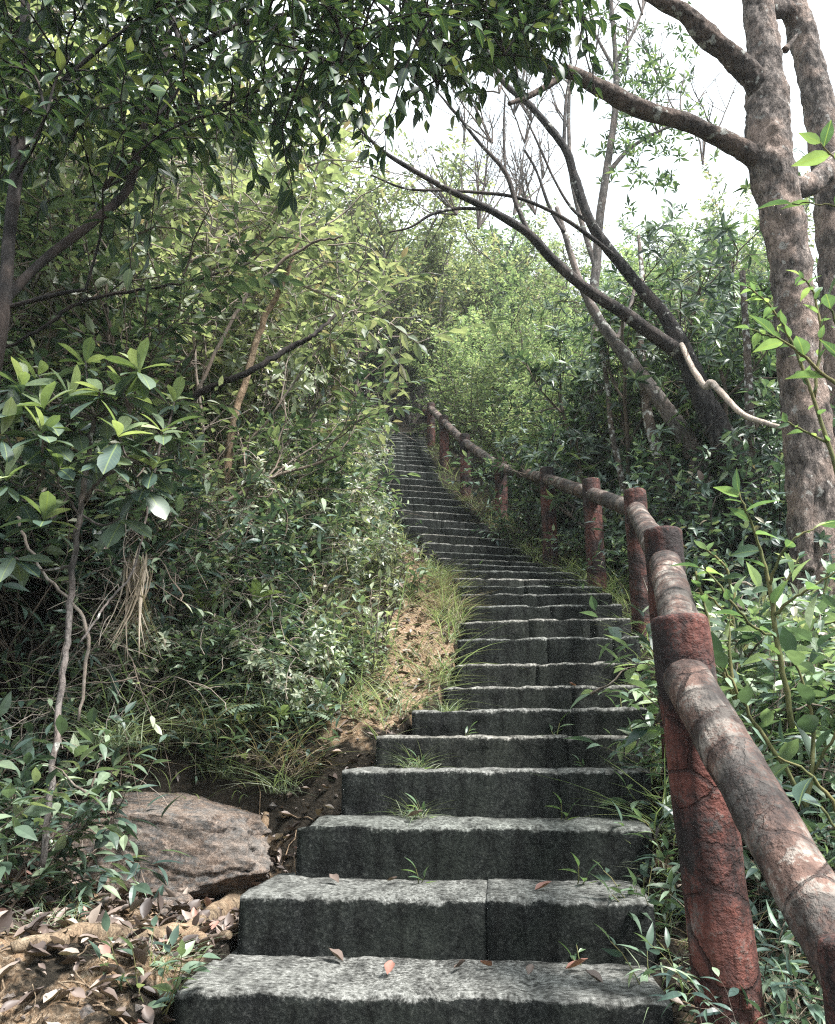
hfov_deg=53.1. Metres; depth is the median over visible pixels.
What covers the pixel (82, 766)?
leafy weed
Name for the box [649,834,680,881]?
lance leaved weed
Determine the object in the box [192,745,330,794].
grass tuft
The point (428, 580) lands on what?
leafy weed
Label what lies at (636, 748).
lance leaved weed
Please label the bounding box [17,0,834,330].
sky
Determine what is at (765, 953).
dry grass tuft
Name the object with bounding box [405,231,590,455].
fine leaved bush
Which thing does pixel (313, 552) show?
leafy weed
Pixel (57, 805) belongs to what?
shrub
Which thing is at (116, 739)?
leafy weed
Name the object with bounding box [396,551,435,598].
leafy weed
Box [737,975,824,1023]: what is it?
shrub
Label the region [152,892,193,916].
rock
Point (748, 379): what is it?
slim tree
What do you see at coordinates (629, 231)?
hillside tree
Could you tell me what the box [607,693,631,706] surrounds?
leafy weed
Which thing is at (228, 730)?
dry grass tuft
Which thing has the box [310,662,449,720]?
grass tuft
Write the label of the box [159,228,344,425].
thicket shrub
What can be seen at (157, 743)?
grass tuft
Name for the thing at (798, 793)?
young shrub
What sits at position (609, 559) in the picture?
shrub
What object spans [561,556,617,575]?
grass tuft
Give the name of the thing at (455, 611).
dry grass tuft
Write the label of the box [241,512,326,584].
leafy weed
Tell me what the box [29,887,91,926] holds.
lance leaved weed
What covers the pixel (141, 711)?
lance leaved weed
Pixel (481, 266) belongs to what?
hillside tree
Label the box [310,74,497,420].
hillside tree
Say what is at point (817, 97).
tree
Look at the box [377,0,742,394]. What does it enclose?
bare tree
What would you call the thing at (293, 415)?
shrub
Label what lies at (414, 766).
grass tuft
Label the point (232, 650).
fern
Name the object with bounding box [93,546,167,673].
straw clump
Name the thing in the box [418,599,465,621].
grass tuft
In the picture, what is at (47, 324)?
bare branch
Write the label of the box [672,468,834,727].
young shrub
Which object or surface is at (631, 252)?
hillside tree
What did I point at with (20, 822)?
shrub
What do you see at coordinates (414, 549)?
rock
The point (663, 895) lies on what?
lance leaved weed
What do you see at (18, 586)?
shrub
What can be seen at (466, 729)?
leafy weed
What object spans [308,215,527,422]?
hillside tree
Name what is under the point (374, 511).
shrub
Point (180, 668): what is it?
shrub
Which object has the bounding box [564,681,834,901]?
shrub
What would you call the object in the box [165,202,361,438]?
thicket shrub
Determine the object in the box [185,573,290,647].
seedling
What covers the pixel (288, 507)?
leafy weed
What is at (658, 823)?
lance leaved weed
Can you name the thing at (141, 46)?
overhanging tree
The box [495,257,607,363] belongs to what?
hillside tree
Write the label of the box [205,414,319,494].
shrub
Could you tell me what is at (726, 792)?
handrail
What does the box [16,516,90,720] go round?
dead twig
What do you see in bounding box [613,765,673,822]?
lance leaved weed
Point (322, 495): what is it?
leafy weed
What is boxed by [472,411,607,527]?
dark shrub
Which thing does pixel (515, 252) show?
hillside tree
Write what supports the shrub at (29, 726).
on the ground at (18, 980)
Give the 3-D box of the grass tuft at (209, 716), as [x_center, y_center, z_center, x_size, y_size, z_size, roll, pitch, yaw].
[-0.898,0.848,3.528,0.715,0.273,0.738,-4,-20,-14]
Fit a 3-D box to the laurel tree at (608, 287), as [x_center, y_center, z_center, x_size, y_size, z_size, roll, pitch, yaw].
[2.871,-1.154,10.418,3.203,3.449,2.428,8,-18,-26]
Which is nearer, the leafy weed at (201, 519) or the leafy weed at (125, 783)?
the leafy weed at (125, 783)
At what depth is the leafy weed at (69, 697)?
3.38 m
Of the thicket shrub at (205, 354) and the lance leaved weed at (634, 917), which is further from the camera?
the thicket shrub at (205, 354)
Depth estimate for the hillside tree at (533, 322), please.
15.46 m
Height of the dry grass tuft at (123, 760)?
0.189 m
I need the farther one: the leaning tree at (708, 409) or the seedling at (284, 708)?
the leaning tree at (708, 409)
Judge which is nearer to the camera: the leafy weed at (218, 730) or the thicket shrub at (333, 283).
the leafy weed at (218, 730)
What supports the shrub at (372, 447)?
on the ground at (18, 980)
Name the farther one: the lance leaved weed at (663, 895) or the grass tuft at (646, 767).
the grass tuft at (646, 767)
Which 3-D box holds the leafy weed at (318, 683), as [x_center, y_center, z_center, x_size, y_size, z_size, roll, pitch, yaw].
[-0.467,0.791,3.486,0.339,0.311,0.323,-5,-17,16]
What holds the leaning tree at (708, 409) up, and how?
on the ground at (18, 980)
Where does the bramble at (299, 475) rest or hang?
on the ground at (18, 980)
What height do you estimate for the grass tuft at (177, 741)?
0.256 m
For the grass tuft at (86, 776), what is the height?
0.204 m
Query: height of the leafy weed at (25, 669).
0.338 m
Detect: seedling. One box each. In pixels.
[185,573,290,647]
[215,698,303,760]
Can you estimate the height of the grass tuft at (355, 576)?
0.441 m
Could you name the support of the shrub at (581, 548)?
on the ground at (18, 980)
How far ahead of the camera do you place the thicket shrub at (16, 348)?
4.40 m
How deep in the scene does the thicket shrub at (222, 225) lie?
9.39 m
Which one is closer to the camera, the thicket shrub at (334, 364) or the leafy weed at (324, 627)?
the leafy weed at (324, 627)
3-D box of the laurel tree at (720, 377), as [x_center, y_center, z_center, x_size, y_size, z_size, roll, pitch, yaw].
[2.805,-0.552,7.024,3.102,3.340,2.352,8,-18,-26]
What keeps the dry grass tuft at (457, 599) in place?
on the ground at (18, 980)
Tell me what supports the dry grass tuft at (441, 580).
on the ground at (18, 980)
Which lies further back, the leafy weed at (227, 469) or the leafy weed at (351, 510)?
the leafy weed at (351, 510)
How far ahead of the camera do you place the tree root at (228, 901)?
2.77 m
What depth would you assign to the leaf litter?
2.37 m
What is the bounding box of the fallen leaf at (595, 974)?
[585,969,602,982]
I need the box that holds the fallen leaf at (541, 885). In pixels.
[535,881,550,889]
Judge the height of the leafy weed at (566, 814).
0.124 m
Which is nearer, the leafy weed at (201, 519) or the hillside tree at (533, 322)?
the leafy weed at (201, 519)
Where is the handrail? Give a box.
[422,402,834,1023]
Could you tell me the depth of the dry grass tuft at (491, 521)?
8.72 m
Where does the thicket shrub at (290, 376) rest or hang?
on the ground at (18, 980)
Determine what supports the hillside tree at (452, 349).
on the ground at (18, 980)
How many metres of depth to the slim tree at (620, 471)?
7.04 m
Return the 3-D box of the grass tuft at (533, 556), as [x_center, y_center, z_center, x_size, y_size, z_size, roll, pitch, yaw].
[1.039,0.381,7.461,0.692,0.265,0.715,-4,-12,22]
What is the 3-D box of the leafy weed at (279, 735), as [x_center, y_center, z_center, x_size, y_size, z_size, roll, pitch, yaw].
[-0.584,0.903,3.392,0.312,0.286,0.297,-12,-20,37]
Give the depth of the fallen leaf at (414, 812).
2.65 m
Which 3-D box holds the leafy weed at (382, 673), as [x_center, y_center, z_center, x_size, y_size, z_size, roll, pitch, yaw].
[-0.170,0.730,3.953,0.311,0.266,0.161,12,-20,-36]
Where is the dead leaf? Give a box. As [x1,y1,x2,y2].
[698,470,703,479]
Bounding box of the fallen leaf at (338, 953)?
[328,947,342,960]
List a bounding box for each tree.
[0,0,635,380]
[30,0,117,167]
[33,2,105,104]
[70,0,167,161]
[188,96,305,233]
[199,77,396,313]
[222,130,418,406]
[272,126,465,407]
[296,298,378,396]
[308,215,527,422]
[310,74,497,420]
[337,303,444,423]
[348,205,429,258]
[349,48,754,573]
[352,152,529,422]
[369,220,447,370]
[371,213,515,399]
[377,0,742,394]
[377,223,429,276]
[382,158,564,368]
[404,304,485,437]
[410,200,513,297]
[438,238,536,349]
[447,233,613,345]
[456,190,545,347]
[458,0,834,638]
[483,317,579,377]
[484,148,814,572]
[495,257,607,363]
[501,213,570,323]
[503,197,609,353]
[529,190,741,339]
[529,281,699,503]
[555,206,723,565]
[578,243,818,598]
[597,305,626,491]
[599,236,694,309]
[601,240,676,323]
[603,212,687,288]
[635,234,670,525]
[649,211,818,585]
[652,148,817,327]
[653,231,765,347]
[676,232,819,391]
[682,257,819,348]
[694,184,815,288]
[704,225,767,299]
[739,270,762,563]
[774,0,834,436]
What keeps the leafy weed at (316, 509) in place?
on the ground at (18, 980)
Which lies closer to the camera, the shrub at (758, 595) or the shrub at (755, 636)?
the shrub at (755, 636)
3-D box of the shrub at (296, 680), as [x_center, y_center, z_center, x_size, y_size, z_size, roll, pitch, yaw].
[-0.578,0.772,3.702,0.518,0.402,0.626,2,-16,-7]
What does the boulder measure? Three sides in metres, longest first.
0.970 x 0.663 x 0.471 m
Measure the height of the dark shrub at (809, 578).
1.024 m
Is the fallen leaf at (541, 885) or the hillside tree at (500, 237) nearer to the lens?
the fallen leaf at (541, 885)
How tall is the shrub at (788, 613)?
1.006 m
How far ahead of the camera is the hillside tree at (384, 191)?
17.75 m
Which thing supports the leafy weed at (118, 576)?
on the ground at (18, 980)
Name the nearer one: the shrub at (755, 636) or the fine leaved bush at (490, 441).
the shrub at (755, 636)
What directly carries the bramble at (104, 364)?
on the ground at (18, 980)
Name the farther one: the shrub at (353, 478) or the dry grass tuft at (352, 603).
the shrub at (353, 478)
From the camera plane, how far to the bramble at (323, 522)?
4.58 m
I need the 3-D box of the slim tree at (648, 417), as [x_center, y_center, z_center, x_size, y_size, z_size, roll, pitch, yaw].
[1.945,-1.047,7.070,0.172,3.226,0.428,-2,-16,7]
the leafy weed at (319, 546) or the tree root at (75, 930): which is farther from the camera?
the leafy weed at (319, 546)
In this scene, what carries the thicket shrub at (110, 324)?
on the ground at (18, 980)
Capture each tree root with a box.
[10,922,232,953]
[182,812,268,938]
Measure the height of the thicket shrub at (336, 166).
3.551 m
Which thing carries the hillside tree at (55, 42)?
on the ground at (18, 980)
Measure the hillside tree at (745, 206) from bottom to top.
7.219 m
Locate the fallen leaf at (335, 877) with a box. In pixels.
[329,874,338,882]
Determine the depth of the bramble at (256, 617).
3.77 m
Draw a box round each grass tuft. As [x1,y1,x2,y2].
[0,576,324,714]
[3,670,212,757]
[4,890,101,939]
[10,598,302,716]
[36,694,165,746]
[44,761,121,789]
[64,731,184,769]
[82,915,234,987]
[95,719,180,747]
[111,716,195,754]
[127,680,261,739]
[141,696,239,743]
[147,689,263,737]
[160,705,370,773]
[169,706,248,739]
[174,696,305,739]
[181,749,255,777]
[182,679,324,729]
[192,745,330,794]
[204,583,383,655]
[212,713,264,740]
[219,730,355,779]
[268,537,419,604]
[273,566,353,599]
[296,564,368,597]
[300,560,457,643]
[307,570,389,618]
[310,570,385,611]
[310,650,494,715]
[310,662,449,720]
[319,673,409,710]
[348,674,412,694]
[363,565,474,609]
[369,793,457,819]
[376,743,454,768]
[397,582,431,598]
[397,620,504,674]
[397,651,482,686]
[403,628,460,652]
[412,584,467,610]
[418,563,467,587]
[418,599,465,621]
[420,557,470,582]
[421,584,488,627]
[421,697,475,711]
[425,581,500,612]
[433,565,486,596]
[443,591,475,609]
[445,489,492,501]
[455,490,519,512]
[470,514,514,528]
[510,537,541,554]
[510,538,561,554]
[510,547,542,562]
[520,535,585,565]
[540,559,629,597]
[544,752,825,840]
[555,556,582,571]
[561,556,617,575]
[609,748,663,783]
[629,931,823,1023]
[656,885,823,1010]
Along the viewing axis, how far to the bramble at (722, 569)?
5.33 m
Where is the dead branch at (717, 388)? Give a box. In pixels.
[679,342,781,429]
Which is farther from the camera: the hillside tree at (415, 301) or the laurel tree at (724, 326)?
the hillside tree at (415, 301)
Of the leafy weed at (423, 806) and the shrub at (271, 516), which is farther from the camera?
the shrub at (271, 516)
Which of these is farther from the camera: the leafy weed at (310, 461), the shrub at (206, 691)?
the leafy weed at (310, 461)
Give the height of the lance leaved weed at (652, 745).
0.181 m
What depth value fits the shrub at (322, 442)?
8.14 m
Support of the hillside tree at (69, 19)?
on the ground at (18, 980)
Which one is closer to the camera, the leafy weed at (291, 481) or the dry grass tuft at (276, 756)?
the dry grass tuft at (276, 756)
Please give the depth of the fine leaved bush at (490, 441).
11.65 m
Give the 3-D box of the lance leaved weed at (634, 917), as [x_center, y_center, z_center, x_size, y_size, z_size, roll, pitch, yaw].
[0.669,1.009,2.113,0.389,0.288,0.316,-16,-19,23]
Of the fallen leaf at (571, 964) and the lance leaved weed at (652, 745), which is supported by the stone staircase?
the fallen leaf at (571, 964)
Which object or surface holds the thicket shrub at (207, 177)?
on the ground at (18, 980)
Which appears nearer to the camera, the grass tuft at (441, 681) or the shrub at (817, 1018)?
the shrub at (817, 1018)
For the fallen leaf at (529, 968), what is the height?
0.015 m
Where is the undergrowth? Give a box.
[0,345,834,968]
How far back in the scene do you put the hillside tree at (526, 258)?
19.54 m
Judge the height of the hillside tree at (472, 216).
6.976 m
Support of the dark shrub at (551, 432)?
on the ground at (18, 980)
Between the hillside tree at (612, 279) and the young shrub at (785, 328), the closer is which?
the young shrub at (785, 328)
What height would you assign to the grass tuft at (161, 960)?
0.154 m
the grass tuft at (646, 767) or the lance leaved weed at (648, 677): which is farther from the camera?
the lance leaved weed at (648, 677)
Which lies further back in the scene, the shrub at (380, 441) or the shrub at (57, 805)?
the shrub at (380, 441)
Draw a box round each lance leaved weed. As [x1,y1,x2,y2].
[29,881,96,911]
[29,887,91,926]
[136,709,207,754]
[198,731,219,769]
[588,850,745,957]
[593,858,684,931]
[595,922,700,1023]
[598,872,684,946]
[603,728,661,769]
[612,801,680,875]
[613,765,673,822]
[614,858,685,935]
[619,717,660,772]
[634,672,654,686]
[636,926,693,1000]
[637,791,675,842]
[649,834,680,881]
[650,725,661,763]
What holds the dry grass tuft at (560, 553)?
on the ground at (18, 980)
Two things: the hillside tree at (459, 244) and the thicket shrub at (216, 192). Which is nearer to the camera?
the thicket shrub at (216, 192)
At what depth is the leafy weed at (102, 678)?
3.42 m
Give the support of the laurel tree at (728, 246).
on the ground at (18, 980)
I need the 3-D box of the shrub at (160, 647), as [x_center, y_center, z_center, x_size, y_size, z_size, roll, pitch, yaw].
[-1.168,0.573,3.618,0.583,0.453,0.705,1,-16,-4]
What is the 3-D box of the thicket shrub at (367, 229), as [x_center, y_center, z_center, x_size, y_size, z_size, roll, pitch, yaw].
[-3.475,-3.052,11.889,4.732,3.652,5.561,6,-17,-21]
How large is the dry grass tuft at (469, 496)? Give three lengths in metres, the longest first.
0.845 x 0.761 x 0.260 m
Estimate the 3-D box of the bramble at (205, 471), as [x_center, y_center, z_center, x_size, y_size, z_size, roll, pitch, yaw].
[-1.241,0.203,4.378,1.809,1.725,2.148,-5,-17,18]
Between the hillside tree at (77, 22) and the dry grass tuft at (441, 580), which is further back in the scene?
the hillside tree at (77, 22)
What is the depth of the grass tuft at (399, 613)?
4.29 m
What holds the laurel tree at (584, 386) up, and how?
on the ground at (18, 980)
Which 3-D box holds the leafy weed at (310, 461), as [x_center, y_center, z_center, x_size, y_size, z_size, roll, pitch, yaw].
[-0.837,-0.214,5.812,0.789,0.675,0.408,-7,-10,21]
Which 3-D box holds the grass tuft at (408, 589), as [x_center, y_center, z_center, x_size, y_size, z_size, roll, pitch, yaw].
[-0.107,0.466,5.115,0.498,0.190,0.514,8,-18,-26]
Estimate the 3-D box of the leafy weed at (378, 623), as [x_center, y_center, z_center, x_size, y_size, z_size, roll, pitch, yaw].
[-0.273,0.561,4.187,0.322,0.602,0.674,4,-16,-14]
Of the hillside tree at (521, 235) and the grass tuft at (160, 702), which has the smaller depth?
the grass tuft at (160, 702)
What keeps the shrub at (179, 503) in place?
on the ground at (18, 980)
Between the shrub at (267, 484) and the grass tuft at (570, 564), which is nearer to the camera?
the shrub at (267, 484)
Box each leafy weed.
[0,652,91,730]
[61,743,112,779]
[65,659,119,735]
[67,514,163,590]
[67,687,125,737]
[68,715,140,765]
[70,706,161,765]
[88,537,163,567]
[88,910,220,1022]
[95,744,157,791]
[96,569,152,618]
[147,461,215,522]
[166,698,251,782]
[181,493,226,567]
[186,443,264,528]
[196,716,256,763]
[201,722,250,761]
[211,680,272,724]
[226,525,327,598]
[231,678,274,730]
[233,577,310,633]
[233,697,312,768]
[234,569,323,617]
[235,471,319,507]
[237,453,322,507]
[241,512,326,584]
[259,586,371,674]
[264,521,368,609]
[269,663,347,733]
[272,500,349,576]
[272,708,340,774]
[281,481,343,529]
[282,673,349,733]
[283,477,335,524]
[287,497,331,525]
[288,440,347,497]
[292,494,341,538]
[293,607,334,661]
[302,585,364,636]
[307,505,349,537]
[316,508,359,571]
[323,493,370,523]
[326,509,349,556]
[339,518,375,557]
[339,565,404,672]
[350,502,376,543]
[354,646,379,678]
[356,637,410,691]
[361,524,430,598]
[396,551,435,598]
[405,858,433,882]
[406,793,425,816]
[407,748,430,768]
[413,550,447,591]
[465,721,476,734]
[549,713,573,734]
[549,794,576,819]
[560,854,600,883]
[560,942,584,965]
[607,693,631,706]
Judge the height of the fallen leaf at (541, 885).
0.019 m
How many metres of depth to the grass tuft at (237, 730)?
3.45 m
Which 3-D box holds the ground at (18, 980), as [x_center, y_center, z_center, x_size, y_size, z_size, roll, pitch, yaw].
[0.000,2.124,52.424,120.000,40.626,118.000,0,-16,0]
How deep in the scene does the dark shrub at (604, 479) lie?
7.11 m
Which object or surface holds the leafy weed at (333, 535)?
on the ground at (18, 980)
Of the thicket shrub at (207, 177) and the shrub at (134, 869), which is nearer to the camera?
the shrub at (134, 869)
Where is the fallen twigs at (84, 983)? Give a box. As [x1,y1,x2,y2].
[0,543,813,1023]
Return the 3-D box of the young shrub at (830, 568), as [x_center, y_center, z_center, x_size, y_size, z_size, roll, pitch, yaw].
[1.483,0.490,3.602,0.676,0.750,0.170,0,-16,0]
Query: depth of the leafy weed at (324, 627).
4.14 m
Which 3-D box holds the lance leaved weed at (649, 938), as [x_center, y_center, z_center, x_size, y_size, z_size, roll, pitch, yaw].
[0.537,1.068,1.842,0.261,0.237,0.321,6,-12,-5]
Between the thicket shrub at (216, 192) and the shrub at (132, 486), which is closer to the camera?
the shrub at (132, 486)
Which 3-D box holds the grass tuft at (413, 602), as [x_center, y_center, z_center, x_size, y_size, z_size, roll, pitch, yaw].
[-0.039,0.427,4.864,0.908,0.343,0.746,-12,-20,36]
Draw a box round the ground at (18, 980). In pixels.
[0,332,834,1023]
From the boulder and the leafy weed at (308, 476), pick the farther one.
the leafy weed at (308, 476)
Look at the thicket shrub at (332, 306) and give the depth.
14.01 m
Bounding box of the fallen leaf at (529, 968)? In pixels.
[526,964,533,973]
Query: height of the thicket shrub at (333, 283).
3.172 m
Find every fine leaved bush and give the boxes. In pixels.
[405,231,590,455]
[415,306,560,449]
[451,328,586,479]
[455,251,686,439]
[477,364,604,499]
[484,279,723,425]
[501,272,665,475]
[561,327,697,412]
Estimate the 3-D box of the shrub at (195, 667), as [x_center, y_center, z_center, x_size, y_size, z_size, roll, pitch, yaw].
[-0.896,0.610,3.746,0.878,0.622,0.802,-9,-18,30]
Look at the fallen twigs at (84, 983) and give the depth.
2.13 m
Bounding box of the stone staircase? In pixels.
[173,432,672,1023]
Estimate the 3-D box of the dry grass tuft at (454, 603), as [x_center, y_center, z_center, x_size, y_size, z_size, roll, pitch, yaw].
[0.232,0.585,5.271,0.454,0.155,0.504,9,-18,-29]
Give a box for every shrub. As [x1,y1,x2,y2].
[0,0,510,446]
[0,2,404,425]
[0,39,219,429]
[0,71,445,571]
[0,76,340,390]
[0,112,105,430]
[0,176,413,535]
[0,349,191,660]
[0,410,182,589]
[0,416,233,642]
[0,433,267,635]
[0,529,250,685]
[0,669,188,905]
[0,692,154,908]
[0,711,79,818]
[0,762,156,905]
[1,35,432,420]
[7,0,352,347]
[26,386,235,500]
[53,137,218,314]
[59,451,340,621]
[74,18,321,234]
[75,597,215,690]
[121,367,282,468]
[125,607,253,704]
[131,584,316,702]
[151,223,392,463]
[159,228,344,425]
[159,449,351,558]
[159,634,287,734]
[160,523,342,649]
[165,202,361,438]
[182,236,350,425]
[193,176,322,407]
[193,183,305,371]
[195,597,359,710]
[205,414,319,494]
[223,481,359,579]
[227,637,346,729]
[242,402,392,529]
[247,594,364,700]
[248,411,419,530]
[251,503,411,603]
[261,163,375,329]
[261,623,386,692]
[270,419,367,464]
[294,251,361,357]
[295,408,394,508]
[296,277,350,346]
[310,452,401,541]
[313,466,393,526]
[315,429,395,482]
[323,417,393,457]
[339,402,398,437]
[353,432,386,473]
[444,308,677,526]
[470,484,575,553]
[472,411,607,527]
[520,414,679,541]
[533,519,626,574]
[558,441,699,579]
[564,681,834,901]
[569,577,834,822]
[577,538,691,594]
[586,385,834,599]
[600,419,741,515]
[605,445,781,591]
[616,539,834,809]
[617,719,834,1002]
[624,900,824,1023]
[642,553,834,747]
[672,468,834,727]
[674,355,788,580]
[684,488,832,637]
[686,846,834,1023]
[691,540,834,693]
[691,557,746,699]
[692,574,834,677]
[701,484,788,578]
[711,626,834,807]
[715,577,779,650]
[715,594,834,754]
[727,549,834,665]
[735,270,834,473]
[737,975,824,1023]
[750,120,834,384]
[764,755,834,829]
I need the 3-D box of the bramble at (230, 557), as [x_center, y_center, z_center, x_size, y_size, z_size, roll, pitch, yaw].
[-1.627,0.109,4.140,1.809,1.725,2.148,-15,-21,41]
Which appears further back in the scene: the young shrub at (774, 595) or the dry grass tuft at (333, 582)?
the dry grass tuft at (333, 582)
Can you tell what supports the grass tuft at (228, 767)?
on the ground at (18, 980)
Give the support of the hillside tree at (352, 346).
on the ground at (18, 980)
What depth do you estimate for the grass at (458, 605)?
4.27 m
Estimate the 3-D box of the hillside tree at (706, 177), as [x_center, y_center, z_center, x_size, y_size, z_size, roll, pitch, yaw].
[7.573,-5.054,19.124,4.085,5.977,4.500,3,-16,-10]
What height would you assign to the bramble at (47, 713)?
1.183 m
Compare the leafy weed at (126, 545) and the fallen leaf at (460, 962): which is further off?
the leafy weed at (126, 545)
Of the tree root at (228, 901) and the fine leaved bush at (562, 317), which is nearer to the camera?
the tree root at (228, 901)
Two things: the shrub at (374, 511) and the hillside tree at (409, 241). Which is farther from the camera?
the hillside tree at (409, 241)
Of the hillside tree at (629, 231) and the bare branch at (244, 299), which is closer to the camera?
the bare branch at (244, 299)
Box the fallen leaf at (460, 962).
[454,959,465,967]
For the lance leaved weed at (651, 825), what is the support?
on the ground at (18, 980)
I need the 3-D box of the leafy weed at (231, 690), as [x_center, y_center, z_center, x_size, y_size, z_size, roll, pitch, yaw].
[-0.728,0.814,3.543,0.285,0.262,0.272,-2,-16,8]
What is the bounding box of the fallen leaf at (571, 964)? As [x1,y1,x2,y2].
[565,958,587,968]
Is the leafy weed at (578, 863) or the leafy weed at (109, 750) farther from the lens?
the leafy weed at (109, 750)
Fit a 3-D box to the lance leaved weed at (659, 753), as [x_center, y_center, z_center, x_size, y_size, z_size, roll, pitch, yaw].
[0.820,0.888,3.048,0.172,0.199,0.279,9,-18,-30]
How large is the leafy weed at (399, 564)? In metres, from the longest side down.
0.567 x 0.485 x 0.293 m
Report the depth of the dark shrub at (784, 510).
5.63 m
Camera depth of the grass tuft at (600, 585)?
5.75 m
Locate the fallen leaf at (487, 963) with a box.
[480,960,491,965]
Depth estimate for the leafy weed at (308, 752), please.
3.32 m
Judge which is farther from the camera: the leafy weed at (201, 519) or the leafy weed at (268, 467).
the leafy weed at (268, 467)
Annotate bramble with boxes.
[0,298,250,527]
[0,327,276,593]
[0,453,286,779]
[0,523,292,755]
[0,613,213,850]
[9,423,285,754]
[34,373,372,712]
[55,299,425,522]
[86,516,353,783]
[150,371,432,578]
[203,507,403,649]
[685,527,787,614]
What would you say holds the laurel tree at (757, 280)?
on the ground at (18, 980)
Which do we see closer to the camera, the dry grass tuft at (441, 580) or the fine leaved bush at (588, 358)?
the dry grass tuft at (441, 580)
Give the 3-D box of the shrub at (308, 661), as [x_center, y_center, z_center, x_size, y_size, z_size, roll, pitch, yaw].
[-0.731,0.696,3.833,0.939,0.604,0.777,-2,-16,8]
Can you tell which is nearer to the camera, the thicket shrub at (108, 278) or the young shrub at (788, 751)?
the young shrub at (788, 751)
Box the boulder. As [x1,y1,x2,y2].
[16,792,272,901]
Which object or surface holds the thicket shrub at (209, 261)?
on the ground at (18, 980)
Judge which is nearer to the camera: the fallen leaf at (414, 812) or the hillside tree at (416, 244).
the fallen leaf at (414, 812)
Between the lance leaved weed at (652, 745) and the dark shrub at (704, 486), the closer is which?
the lance leaved weed at (652, 745)
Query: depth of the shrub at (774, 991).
1.84 m
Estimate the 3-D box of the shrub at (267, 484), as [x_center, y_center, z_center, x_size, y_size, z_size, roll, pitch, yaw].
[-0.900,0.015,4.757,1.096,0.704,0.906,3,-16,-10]
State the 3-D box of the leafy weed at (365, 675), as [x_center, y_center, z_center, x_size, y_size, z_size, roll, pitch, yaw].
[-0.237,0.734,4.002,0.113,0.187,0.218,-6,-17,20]
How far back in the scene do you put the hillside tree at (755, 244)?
23.06 m
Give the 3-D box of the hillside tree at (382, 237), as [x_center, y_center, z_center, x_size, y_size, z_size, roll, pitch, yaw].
[-1.121,-4.702,17.072,4.833,6.418,4.386,9,-18,-30]
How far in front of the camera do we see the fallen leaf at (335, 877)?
2.33 m
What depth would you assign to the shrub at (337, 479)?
5.28 m
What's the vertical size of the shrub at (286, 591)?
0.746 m
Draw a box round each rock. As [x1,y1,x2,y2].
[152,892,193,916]
[408,547,420,554]
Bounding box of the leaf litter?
[0,418,827,1023]
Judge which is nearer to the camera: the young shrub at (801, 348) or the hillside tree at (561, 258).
the young shrub at (801, 348)
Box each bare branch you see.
[6,270,228,348]
[126,313,336,471]
[195,235,342,390]
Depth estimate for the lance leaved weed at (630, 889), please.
2.22 m
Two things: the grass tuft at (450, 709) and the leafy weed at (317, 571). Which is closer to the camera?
the grass tuft at (450, 709)
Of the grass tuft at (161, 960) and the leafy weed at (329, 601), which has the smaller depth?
the grass tuft at (161, 960)
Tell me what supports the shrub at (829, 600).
on the ground at (18, 980)
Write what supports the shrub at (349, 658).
on the ground at (18, 980)
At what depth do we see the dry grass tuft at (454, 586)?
5.79 m
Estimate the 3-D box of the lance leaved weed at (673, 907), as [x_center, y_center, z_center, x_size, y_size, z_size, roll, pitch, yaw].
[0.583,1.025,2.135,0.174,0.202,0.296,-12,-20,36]
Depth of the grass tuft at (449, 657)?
4.20 m
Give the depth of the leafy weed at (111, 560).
3.97 m
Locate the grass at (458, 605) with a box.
[6,433,791,1018]
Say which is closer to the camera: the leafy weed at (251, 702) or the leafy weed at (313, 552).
the leafy weed at (251, 702)
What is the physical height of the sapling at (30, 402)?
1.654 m
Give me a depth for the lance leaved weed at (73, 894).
2.47 m
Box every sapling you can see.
[0,337,207,867]
[218,235,299,529]
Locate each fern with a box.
[158,649,235,664]
[171,651,294,672]
[192,703,336,721]
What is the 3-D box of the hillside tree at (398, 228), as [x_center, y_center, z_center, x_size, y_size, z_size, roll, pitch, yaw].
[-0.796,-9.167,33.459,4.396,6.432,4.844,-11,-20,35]
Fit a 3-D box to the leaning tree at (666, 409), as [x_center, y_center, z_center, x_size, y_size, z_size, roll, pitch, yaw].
[1.756,-1.107,6.792,1.147,3.150,0.176,-1,-16,3]
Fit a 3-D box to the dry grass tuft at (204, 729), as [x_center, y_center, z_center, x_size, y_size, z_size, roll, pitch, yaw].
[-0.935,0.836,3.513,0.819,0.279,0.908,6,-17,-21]
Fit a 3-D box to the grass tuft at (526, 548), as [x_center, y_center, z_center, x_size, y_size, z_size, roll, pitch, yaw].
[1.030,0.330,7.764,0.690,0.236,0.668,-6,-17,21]
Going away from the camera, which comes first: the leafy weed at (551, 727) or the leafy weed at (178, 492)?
the leafy weed at (551, 727)
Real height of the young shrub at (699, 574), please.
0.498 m
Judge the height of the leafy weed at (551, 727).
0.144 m
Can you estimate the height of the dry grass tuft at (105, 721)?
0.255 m
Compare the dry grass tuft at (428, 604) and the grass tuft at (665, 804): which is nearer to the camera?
the grass tuft at (665, 804)
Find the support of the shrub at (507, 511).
on the ground at (18, 980)
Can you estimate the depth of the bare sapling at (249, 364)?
5.00 m
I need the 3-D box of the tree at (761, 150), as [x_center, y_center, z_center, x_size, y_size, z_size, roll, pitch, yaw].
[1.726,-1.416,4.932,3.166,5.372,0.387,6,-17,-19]
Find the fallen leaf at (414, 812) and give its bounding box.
[406,810,422,816]
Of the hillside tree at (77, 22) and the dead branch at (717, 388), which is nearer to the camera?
the dead branch at (717, 388)

